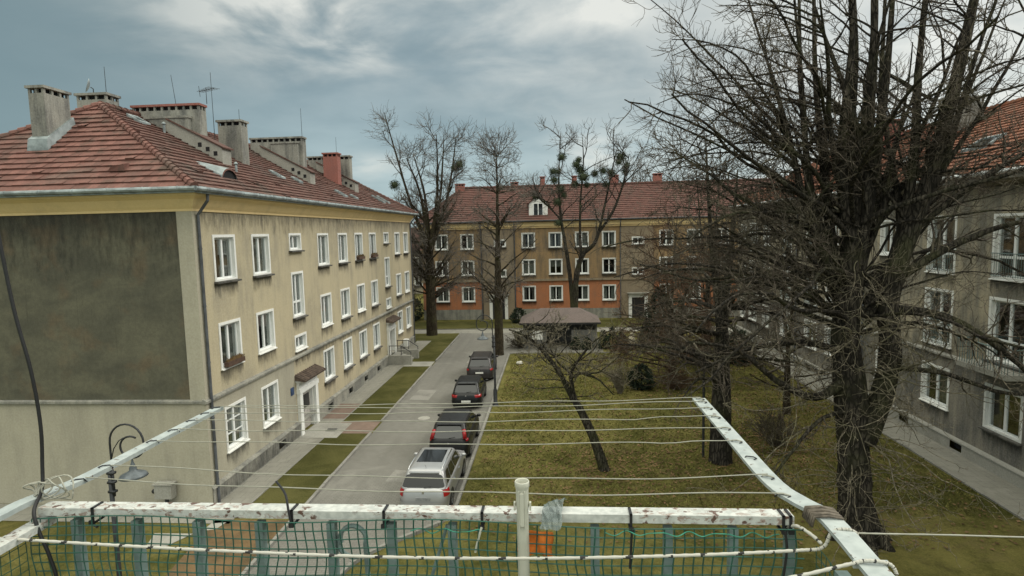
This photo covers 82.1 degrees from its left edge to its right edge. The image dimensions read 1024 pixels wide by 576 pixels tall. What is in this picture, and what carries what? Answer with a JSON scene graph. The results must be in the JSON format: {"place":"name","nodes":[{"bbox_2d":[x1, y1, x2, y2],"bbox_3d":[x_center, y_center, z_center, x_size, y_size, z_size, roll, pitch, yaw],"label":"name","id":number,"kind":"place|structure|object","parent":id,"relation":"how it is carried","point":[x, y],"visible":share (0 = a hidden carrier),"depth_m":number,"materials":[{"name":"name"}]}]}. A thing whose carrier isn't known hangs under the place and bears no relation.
{"place":"outdoors","nodes":[
{"label":"outdoors","id":0,"kind":"place"},
{"bbox_2d":[0,504,207,523],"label":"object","id":1,"kind":"structure","parent":0,"point":[25,514],"depth_m":21.27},
{"bbox_2d":[151,481,176,501],"bbox_3d":[-12.962,7.730,21.909,0.860,1.000,0.360,-1,6,4],"label":"utility box","id":2,"kind":"object","parent":1,"relation":"on","point":[166,492],"visible":0.89,"depth_m":21.76,"materials":[{"name":"metal"}]},
{"bbox_2d":[166,519,288,575],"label":"bare ground","id":3,"kind":"structure","parent":0,"point":[229,543],"depth_m":19.04,"materials":[{"name":"soil"}]},
{"bbox_2d":[247,333,602,574],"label":"road","id":4,"kind":"structure","parent":0,"point":[446,370],"depth_m":26.41,"materials":[{"name":"grey asphalt"}]},
{"bbox_2d":[386,359,469,481],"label":"road repair","id":5,"kind":"structure","parent":4,"relation":"on","point":[422,394],"depth_m":35.73,"materials":[{"name":"stone"}]},
{"bbox_2d":[400,447,465,504],"bbox_3d":[-2.995,7.062,22.983,2.180,1.664,4.370,-1,6,5],"label":"parked car","id":6,"kind":"object","parent":4,"relation":"on","point":[438,462],"visible":0.88,"depth_m":21.23,"materials":[{"name":"silver metal"}]},
{"bbox_2d":[429,409,480,455],"bbox_3d":[-2.652,6.546,27.717,2.160,1.764,4.221,-1,6,4],"label":"parked car","id":7,"kind":"object","parent":4,"relation":"on","point":[462,419],"visible":0.64,"depth_m":26.06,"materials":[{"name":"black paint"}]},
{"bbox_2d":[452,375,487,405],"bbox_3d":[-2.508,5.907,34.971,2.080,1.634,3.774,-1,6,3],"label":"parked car","id":8,"kind":"object","parent":4,"relation":"on","point":[470,388],"visible":0.93,"depth_m":33.38,"materials":[{"name":"black paint"}]},
{"bbox_2d":[467,351,497,378],"bbox_3d":[-2.091,5.229,41.474,2.160,1.714,4.470,-1,6,3],"label":"parked car","id":9,"kind":"object","parent":4,"relation":"on","point":[481,363],"visible":0.73,"depth_m":39.55,"materials":[{"name":"grey paint"}]},
{"bbox_2d":[505,327,530,348],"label":"bare shrub","id":10,"kind":"object","parent":4,"relation":"on","point":[520,345],"visible":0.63,"depth_m":50.22,"materials":[{"name":"brown plant"}]},
{"bbox_2d":[519,308,600,347],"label":"waste shelter","id":11,"kind":"object","parent":4,"relation":"on","point":[582,318],"visible":0.71,"depth_m":50.29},
{"bbox_2d":[0,294,1023,575],"bbox_3d":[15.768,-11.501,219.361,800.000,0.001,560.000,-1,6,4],"label":"ground","id":12,"kind":"structure","parent":0,"point":[970,554],"depth_m":21.16,"materials":[{"name":"green plant"}]},
{"bbox_2d":[106,423,148,575],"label":"street lamp","id":13,"kind":"object","parent":12,"relation":"on","point":[133,473],"visible":0.8,"depth_m":15.25,"materials":[{"name":"metal"}]},
{"bbox_2d":[147,522,225,545],"bbox_3d":[-11.008,8.371,19.949,2.298,0.001,1.146,-3,6,-20],"label":"paving remnant","id":14,"kind":"object","parent":12,"relation":"on","point":[157,539],"visible":0.6,"depth_m":19.80,"materials":[{"name":"concrete"}]},
{"bbox_2d":[0,85,418,503],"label":"apartment building","id":15,"kind":"structure","parent":12,"relation":"on","point":[169,266],"depth_m":22.39,"materials":[{"name":"paint"}]},
{"bbox_2d":[212,234,241,288],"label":"window","id":16,"kind":"structure","parent":15,"relation":"in","point":[223,246],"depth_m":23.70,"materials":[{"name":"white plastic"}]},
{"bbox_2d":[218,318,244,372],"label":"window","id":17,"kind":"structure","parent":15,"relation":"in","point":[230,336],"depth_m":23.86,"materials":[{"name":"white plastic"}]},
{"bbox_2d":[224,397,250,454],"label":"window","id":18,"kind":"structure","parent":15,"relation":"in","point":[235,424],"depth_m":24.13,"materials":[{"name":"white plastic"}]},
{"bbox_2d":[250,234,274,279],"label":"window","id":19,"kind":"structure","parent":15,"relation":"in","point":[260,245],"depth_m":26.38,"materials":[{"name":"white plastic"}]},
{"bbox_2d":[256,308,277,358],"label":"window","id":20,"kind":"structure","parent":15,"relation":"in","point":[265,324],"depth_m":26.89,"materials":[{"name":"white plastic"}]},
{"bbox_2d":[261,379,281,429],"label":"window","id":21,"kind":"structure","parent":15,"relation":"in","point":[270,392],"depth_m":27.01,"materials":[{"name":"white plastic"}]},
{"bbox_2d":[288,233,304,251],"bbox_3d":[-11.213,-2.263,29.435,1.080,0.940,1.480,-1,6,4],"label":"window","id":22,"kind":"structure","parent":15,"relation":"in","point":[294,239],"depth_m":29.77,"materials":[{"name":"white plastic"}]},
{"bbox_2d":[291,271,308,322],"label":"window","id":23,"kind":"structure","parent":15,"relation":"in","point":[297,282],"depth_m":30.15,"materials":[{"name":"white plastic"}]},
{"bbox_2d":[294,332,308,353],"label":"window","id":24,"kind":"structure","parent":15,"relation":"in","point":[300,340],"depth_m":30.20,"materials":[{"name":"white plastic"}]},
{"bbox_2d":[303,390,310,427],"bbox_3d":[-10.799,6.313,30.601,0.140,2.050,1.560,-1,6,4],"label":"door","id":25,"kind":"structure","parent":15,"relation":"in","point":[306,396],"depth_m":30.93,"materials":[{"name":"white wood"}]},
{"bbox_2d":[317,233,332,268],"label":"window","id":26,"kind":"structure","parent":15,"relation":"in","point":[322,238],"depth_m":33.50,"materials":[{"name":"white plastic"}]},
{"bbox_2d":[320,292,333,330],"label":"window","id":27,"kind":"structure","parent":15,"relation":"in","point":[325,299],"depth_m":33.83,"materials":[{"name":"white plastic"}]},
{"bbox_2d":[323,345,337,383],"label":"window","id":28,"kind":"structure","parent":15,"relation":"in","point":[328,354],"depth_m":34.09,"materials":[{"name":"white plastic"}]},
{"bbox_2d":[337,233,350,265],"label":"window","id":29,"kind":"structure","parent":15,"relation":"in","point":[341,237],"depth_m":36.55,"materials":[{"name":"white plastic"}]},
{"bbox_2d":[340,287,352,322],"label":"window","id":30,"kind":"structure","parent":15,"relation":"in","point":[344,293],"depth_m":36.93,"materials":[{"name":"white plastic"}]},
{"bbox_2d":[343,336,355,370],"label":"window","id":31,"kind":"structure","parent":15,"relation":"in","point":[347,343],"depth_m":37.22,"materials":[{"name":"white plastic"}]},
{"bbox_2d":[354,233,365,265],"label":"window","id":32,"kind":"structure","parent":15,"relation":"in","point":[358,240],"depth_m":39.55,"materials":[{"name":"white plastic"}]},
{"bbox_2d":[356,283,366,314],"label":"window","id":33,"kind":"structure","parent":15,"relation":"in","point":[361,304],"depth_m":39.93,"materials":[{"name":"white plastic"}]},
{"bbox_2d":[359,328,369,361],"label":"window","id":34,"kind":"structure","parent":15,"relation":"in","point":[363,345],"depth_m":40.18,"materials":[{"name":"white plastic"}]},
{"bbox_2d":[368,233,378,259],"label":"window","id":35,"kind":"structure","parent":15,"relation":"in","point":[372,236],"depth_m":42.55,"materials":[{"name":"white plastic"}]},
{"bbox_2d":[371,279,380,307],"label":"window","id":36,"kind":"structure","parent":15,"relation":"in","point":[374,284],"depth_m":42.86,"materials":[{"name":"white plastic"}]},
{"bbox_2d":[373,322,382,352],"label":"window","id":37,"kind":"structure","parent":15,"relation":"in","point":[376,327],"depth_m":43.17,"materials":[{"name":"white plastic"}]},
{"bbox_2d":[384,257,392,289],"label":"window","id":38,"kind":"structure","parent":15,"relation":"in","point":[386,259],"depth_m":46.05,"materials":[{"name":"white plastic"}]},
{"bbox_2d":[394,232,401,254],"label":"window","id":39,"kind":"structure","parent":15,"relation":"in","point":[396,234],"depth_m":49.13,"materials":[{"name":"white plastic"}]},
{"bbox_2d":[396,273,403,296],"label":"window","id":40,"kind":"structure","parent":15,"relation":"in","point":[398,276],"depth_m":49.44,"materials":[{"name":"white plastic"}]},
{"bbox_2d":[322,404,379,432],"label":"footpath","id":41,"kind":"structure","parent":12,"relation":"on","point":[368,426],"depth_m":31.45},
{"bbox_2d":[299,362,433,437],"bbox_3d":[-8.355,6.597,37.610,2.263,0.001,17.236,0,6,9],"label":"doorstep apron","id":42,"kind":"object","parent":12,"relation":"on","point":[324,434],"visible":0.8,"depth_m":30.53,"materials":[{"name":"concrete"}]},
{"bbox_2d":[414,297,424,321],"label":"evergreen bush","id":43,"kind":"object","parent":12,"relation":"on","point":[418,317],"visible":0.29,"depth_m":67.93,"materials":[{"name":"green plant"}]},
{"bbox_2d":[476,315,498,405],"bbox_3d":[-1.429,4.151,33.792,1.186,5.306,0.680,-1,6,4],"label":"street lamp","id":44,"kind":"object","parent":12,"relation":"on","point":[482,337],"visible":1,"depth_m":33.66,"materials":[{"name":"metal"}]},
{"bbox_2d":[443,118,540,355],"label":"bare tree","id":45,"kind":"object","parent":12,"relation":"on","point":[497,291],"visible":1,"depth_m":46.72,"materials":[{"name":"brown plant"}]},
{"bbox_2d":[253,318,736,503],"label":"verge","id":46,"kind":"structure","parent":12,"relation":"on","point":[318,459],"depth_m":32.18,"materials":[{"name":"green plant"}]},
{"bbox_2d":[363,100,488,335],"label":"bare tree","id":47,"kind":"object","parent":46,"relation":"on","point":[428,236],"visible":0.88,"depth_m":56.55,"materials":[{"name":"brown plant"}]},
{"bbox_2d":[509,307,526,323],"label":"evergreen bush","id":48,"kind":"object","parent":46,"relation":"on","point":[515,313],"visible":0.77,"depth_m":64.06,"materials":[{"name":"green plant"}]},
{"bbox_2d":[504,298,633,471],"bbox_3d":[2.418,4.053,24.055,5.430,7.501,4.334,-1,6,4],"label":"leaning tree","id":49,"kind":"object","parent":12,"relation":"on","point":[601,460],"visible":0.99,"depth_m":24.15,"materials":[{"name":"brown plant"}]},
{"bbox_2d":[514,117,652,307],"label":"mistletoe tree","id":50,"kind":"object","parent":12,"relation":"on","point":[620,157],"visible":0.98,"depth_m":55.90,"materials":[{"name":"brown plant"}]},
{"bbox_2d":[601,362,637,393],"bbox_3d":[6.490,5.463,35.608,2.623,1.997,2.093,-1,6,4],"label":"bare shrub","id":51,"kind":"object","parent":12,"relation":"on","point":[619,383],"visible":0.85,"depth_m":35.67,"materials":[{"name":"brown plant"}]},
{"bbox_2d":[239,326,1023,575],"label":"kerb","id":52,"kind":"structure","parent":12,"relation":"on","point":[323,485],"depth_m":24.68,"materials":[{"name":"concrete"}]},
{"bbox_2d":[625,362,656,390],"bbox_3d":[8.010,5.518,36.771,2.058,1.800,1.999,-1,6,4],"label":"round bush","id":53,"kind":"object","parent":12,"relation":"on","point":[635,384],"visible":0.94,"depth_m":36.42,"materials":[{"name":"green plant"}]},
{"bbox_2d":[630,141,662,181],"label":"bare tree","id":54,"kind":"object","parent":12,"relation":"on","point":[642,180],"visible":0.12,"depth_m":81.78,"materials":[{"name":"brown plant"}]},
{"bbox_2d":[642,286,677,340],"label":"evergreen tree","id":55,"kind":"object","parent":12,"relation":"on","point":[650,312],"visible":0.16,"depth_m":52.23,"materials":[{"name":"green plant"}]},
{"bbox_2d":[588,197,761,392],"bbox_3d":[10.259,0.148,37.937,10.464,12.139,10.080,-4,6,-28],"label":"bare tree","id":56,"kind":"object","parent":12,"relation":"on","point":[662,330],"visible":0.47,"depth_m":37.63,"materials":[{"name":"brown plant"}]},
{"bbox_2d":[652,360,700,391],"bbox_3d":[10.014,5.348,36.474,3.195,1.924,3.289,-4,6,-27],"label":"bare shrub","id":57,"kind":"object","parent":12,"relation":"on","point":[679,377],"visible":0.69,"depth_m":36.23,"materials":[{"name":"brown plant"}]},
{"bbox_2d":[642,129,761,350],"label":"bare tree","id":58,"kind":"object","parent":12,"relation":"on","point":[704,294],"visible":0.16,"depth_m":46.02,"materials":[{"name":"brown plant"}]},
{"bbox_2d":[702,373,704,456],"bbox_3d":[8.307,5.231,25.509,0.110,4.300,0.110,-1,6,4],"label":"metal post","id":59,"kind":"object","parent":12,"relation":"on","point":[703,429],"visible":0.5,"depth_m":25.55,"materials":[{"name":"black metal"}]},
{"bbox_2d":[609,111,831,465],"bbox_3d":[8.480,0.148,24.031,8.748,14.894,9.833,-2,6,-9],"label":"bare tree","id":60,"kind":"object","parent":12,"relation":"on","point":[720,453],"visible":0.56,"depth_m":24.41,"materials":[{"name":"brown plant"}]},
{"bbox_2d":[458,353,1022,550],"bbox_3d":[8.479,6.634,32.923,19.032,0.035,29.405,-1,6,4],"label":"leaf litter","id":61,"kind":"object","parent":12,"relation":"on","point":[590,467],"visible":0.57,"depth_m":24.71,"materials":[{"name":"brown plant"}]},
{"bbox_2d":[730,329,759,365],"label":"evergreen bush","id":62,"kind":"object","parent":12,"relation":"on","point":[732,343],"visible":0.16,"depth_m":42.41,"materials":[{"name":"green plant"}]},
{"bbox_2d":[739,402,813,450],"bbox_3d":[11.820,6.209,26.547,2.740,2.121,3.110,-6,7,-41],"label":"bare shrub","id":63,"kind":"object","parent":12,"relation":"on","point":[771,424],"visible":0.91,"depth_m":26.64,"materials":[{"name":"brown plant"}]},
{"bbox_2d":[581,0,1023,567],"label":"bare tree","id":64,"kind":"object","parent":12,"relation":"on","point":[849,158],"visible":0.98,"depth_m":17.32,"materials":[{"name":"brown plant"}]},
{"bbox_2d":[735,174,869,414],"bbox_3d":[14.969,0.495,30.841,6.564,12.594,6.072,0,6,18],"label":"bare tree","id":65,"kind":"object","parent":12,"relation":"on","point":[786,403],"visible":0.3,"depth_m":30.85,"materials":[{"name":"brown plant"}]},
{"bbox_2d":[0,0,1023,227],"label":"sky","id":66,"kind":"structure","parent":0,"point":[575,63],"materials":[{"name":"grey"}]},
{"bbox_2d":[415,326,735,333],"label":"path","id":67,"kind":"structure","parent":0,"point":[470,331],"depth_m":59.51,"materials":[{"name":"grey concrete"}]},
{"bbox_2d":[414,173,772,319],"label":"apartment building","id":68,"kind":"structure","parent":0,"point":[547,269],"depth_m":66.48,"materials":[{"name":"paint"}]},
{"bbox_2d":[435,235,447,251],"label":"window","id":69,"kind":"structure","parent":68,"relation":"in","point":[437,249],"depth_m":67.22,"materials":[{"name":"white plastic"}]},
{"bbox_2d":[436,287,449,303],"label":"window","id":70,"kind":"structure","parent":68,"relation":"in","point":[444,299],"depth_m":67.75,"materials":[{"name":"white plastic"}]},
{"bbox_2d":[460,234,473,250],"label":"window","id":71,"kind":"structure","parent":68,"relation":"in","point":[466,244],"depth_m":66.99,"materials":[{"name":"white plastic"}]},
{"bbox_2d":[462,287,475,303],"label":"window","id":72,"kind":"structure","parent":68,"relation":"in","point":[469,297],"depth_m":67.53,"materials":[{"name":"white plastic"}]},
{"bbox_2d":[521,233,535,250],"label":"window","id":73,"kind":"structure","parent":68,"relation":"in","point":[525,237],"depth_m":66.49,"materials":[{"name":"white plastic"}]},
{"bbox_2d":[522,259,535,276],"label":"window","id":74,"kind":"structure","parent":68,"relation":"in","point":[532,269],"depth_m":66.71,"materials":[{"name":"white plastic"}]},
{"bbox_2d":[522,286,536,302],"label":"window","id":75,"kind":"structure","parent":68,"relation":"in","point":[529,294],"depth_m":67.06,"materials":[{"name":"white plastic"}]},
{"bbox_2d":[548,232,562,249],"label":"window","id":76,"kind":"structure","parent":68,"relation":"in","point":[554,238],"depth_m":66.24,"materials":[{"name":"white plastic"}]},
{"bbox_2d":[549,259,562,275],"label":"window","id":77,"kind":"structure","parent":68,"relation":"in","point":[555,265],"depth_m":66.52,"materials":[{"name":"white plastic"}]},
{"bbox_2d":[549,285,563,303],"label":"window","id":78,"kind":"structure","parent":68,"relation":"in","point":[555,291],"depth_m":66.78,"materials":[{"name":"white plastic"}]},
{"bbox_2d":[575,258,588,274],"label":"window","id":79,"kind":"structure","parent":68,"relation":"in","point":[585,264],"depth_m":66.23,"materials":[{"name":"white plastic"}]},
{"bbox_2d":[575,231,588,248],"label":"window","id":80,"kind":"structure","parent":68,"relation":"in","point":[584,245],"depth_m":66.00,"materials":[{"name":"white plastic"}]},
{"bbox_2d":[578,285,589,302],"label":"window","id":81,"kind":"structure","parent":68,"relation":"in","point":[583,290],"depth_m":66.63,"materials":[{"name":"white plastic"}]},
{"bbox_2d":[602,231,615,248],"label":"window","id":82,"kind":"structure","parent":68,"relation":"in","point":[608,237],"depth_m":65.81,"materials":[{"name":"white plastic"}]},
{"bbox_2d":[602,284,616,301],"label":"window","id":83,"kind":"structure","parent":68,"relation":"in","point":[608,290],"depth_m":66.37,"materials":[{"name":"white plastic"}]},
{"bbox_2d":[602,258,616,275],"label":"window","id":84,"kind":"structure","parent":68,"relation":"in","point":[606,269],"depth_m":66.69,"materials":[{"name":"white plastic"}]},
{"bbox_2d":[632,297,643,315],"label":"door","id":85,"kind":"structure","parent":68,"relation":"in","point":[637,301],"depth_m":66.19,"materials":[{"name":"brown wood"}]},
{"bbox_2d":[206,327,1023,523],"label":"pavement","id":86,"kind":"structure","parent":0,"point":[1005,493],"depth_m":25.29,"materials":[{"name":"grey concrete"}]},
{"bbox_2d":[728,95,1023,489],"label":"apartment building","id":87,"kind":"structure","parent":0,"point":[986,436],"depth_m":24.78,"materials":[{"name":"paint"}]},
{"bbox_2d":[879,220,895,258],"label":"window","id":88,"kind":"structure","parent":87,"relation":"in","point":[884,231],"depth_m":31.08,"materials":[{"name":"white plastic"}]},
{"bbox_2d":[918,362,949,413],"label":"window","id":89,"kind":"structure","parent":87,"relation":"in","point":[943,400],"depth_m":27.05,"materials":[{"name":"white plastic"}]},
{"bbox_2d":[921,287,953,353],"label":"window","id":90,"kind":"structure","parent":87,"relation":"in","point":[945,297],"depth_m":27.13,"materials":[{"name":"white plastic"}]},
{"bbox_2d":[924,216,957,278],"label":"window","id":91,"kind":"structure","parent":87,"relation":"in","point":[949,230],"depth_m":26.90,"materials":[{"name":"white plastic"}]},
{"bbox_2d":[978,382,1023,446],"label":"window","id":92,"kind":"structure","parent":87,"relation":"in","point":[997,422],"depth_m":23.43,"materials":[{"name":"white plastic"}]},
{"bbox_2d":[981,296,1023,372],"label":"window","id":93,"kind":"structure","parent":87,"relation":"in","point":[1000,302],"depth_m":23.32,"materials":[{"name":"white plastic"}]},
{"bbox_2d":[988,213,1023,287],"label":"window","id":94,"kind":"structure","parent":87,"relation":"in","point":[1015,246],"depth_m":23.05,"materials":[{"name":"white plastic"}]},
{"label":"balcony slab","id":95,"kind":"structure","parent":0,"visible":0},
{"bbox_2d":[0,501,850,575],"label":"balcony railing","id":96,"kind":"object","parent":95,"relation":"on","point":[665,517],"visible":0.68,"depth_m":1.34,"materials":[{"name":"white metal"}]},
{"bbox_2d":[275,481,299,527],"bbox_3d":[-0.518,0.499,1.369,0.034,0.089,0.081,-6,7,-41],"label":"cable tie","id":97,"kind":"object","parent":96,"relation":"attached to","point":[290,516],"visible":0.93,"depth_m":1.34,"materials":[{"name":"black plastic"}]},
{"bbox_2d":[0,515,833,575],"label":"safety net","id":98,"kind":"object","parent":96,"relation":"attached to","point":[734,537],"visible":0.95,"depth_m":1.32,"materials":[{"name":"green plastic"}]},
{"bbox_2d":[0,527,858,559],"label":"flecked rope","id":99,"kind":"object","parent":96,"relation":"attached to","point":[825,544],"visible":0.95,"depth_m":1.25,"materials":[{"name":"white fabric"}]},
{"bbox_2d":[0,397,894,575],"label":"drying rack","id":100,"kind":"object","parent":96,"relation":"attached to","point":[854,546],"visible":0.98,"depth_m":1.57,"materials":[{"name":"white metal"}]},
{"bbox_2d":[0,235,57,575],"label":"black cable","id":101,"kind":"object","parent":100,"relation":"hanging from","point":[38,409],"visible":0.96,"depth_m":1.40,"materials":[{"name":"plastic"}]},
{"bbox_2d":[22,474,73,499],"bbox_3d":[-1.112,0.485,1.421,0.133,0.064,0.028,-1,6,4],"label":"cord coil","id":102,"kind":"object","parent":100,"relation":"on","point":[48,481],"visible":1,"depth_m":1.42,"materials":[{"name":"white fabric"}]},
{"bbox_2d":[802,505,843,527],"bbox_3d":[0.660,0.483,1.247,0.066,0.033,0.062,-1,6,4],"label":"cord binding","id":103,"kind":"object","parent":100,"relation":"attached to","point":[810,513],"visible":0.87,"depth_m":1.24,"materials":[{"name":"beige fabric"}]},
{"bbox_2d":[790,559,898,575],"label":"flecked rope","id":104,"kind":"object","parent":100,"relation":"attached to","point":[851,563],"visible":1,"depth_m":1.06,"materials":[{"name":"white fabric"}]},
{"bbox_2d":[858,532,1023,537],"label":"cream cord","id":105,"kind":"object","parent":100,"relation":"attached to","point":[940,535],"visible":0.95,"depth_m":1.20,"materials":[{"name":"white fabric"}]},
{"bbox_2d":[474,505,484,552],"bbox_3d":[-0.072,0.543,1.325,0.024,0.090,0.044,-1,6,4],"label":"cable tie","id":106,"kind":"object","parent":96,"relation":"attached to","point":[482,526],"visible":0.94,"depth_m":1.31,"materials":[{"name":"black plastic"}]},
{"bbox_2d":[514,478,530,575],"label":"plastic tube","id":107,"kind":"object","parent":96,"relation":"attached to","point":[522,504],"visible":1,"depth_m":1.28,"materials":[{"name":"white plastic"}]},
{"bbox_2d":[517,530,553,556],"bbox_3d":[0.052,0.568,1.308,0.083,0.062,0.012,-1,6,4],"label":"orange cloth","id":108,"kind":"object","parent":107,"relation":"attached to","point":[540,548],"visible":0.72,"depth_m":1.31,"materials":[{"name":"orange fabric"}]},
{"bbox_2d":[539,498,566,530],"bbox_3d":[0.091,0.498,1.304,0.049,0.053,0.075,0,6,17],"label":"plastic film","id":109,"kind":"object","parent":96,"relation":"on","point":[551,515],"visible":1,"depth_m":1.29,"materials":[{"name":"grey"}]},
{"bbox_2d":[628,507,633,568],"bbox_3d":[0.261,0.552,1.301,0.012,0.119,0.046,-1,6,4],"label":"cable tie","id":110,"kind":"object","parent":96,"relation":"attached to","point":[631,528],"visible":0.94,"depth_m":1.28,"materials":[{"name":"black plastic"}]},
{"bbox_2d":[776,509,787,575],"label":"cable tie","id":111,"kind":"object","parent":96,"relation":"attached to","point":[784,532],"visible":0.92,"depth_m":1.26,"materials":[{"name":"black plastic"}]},
{"bbox_2d":[785,524,822,544],"bbox_3d":[0.611,0.515,1.235,0.009,0.025,0.097,-3,6,-19],"label":"flecked rope","id":112,"kind":"object","parent":96,"relation":"attached to","point":[813,536],"visible":1,"depth_m":1.23,"materials":[{"name":"white fabric"}]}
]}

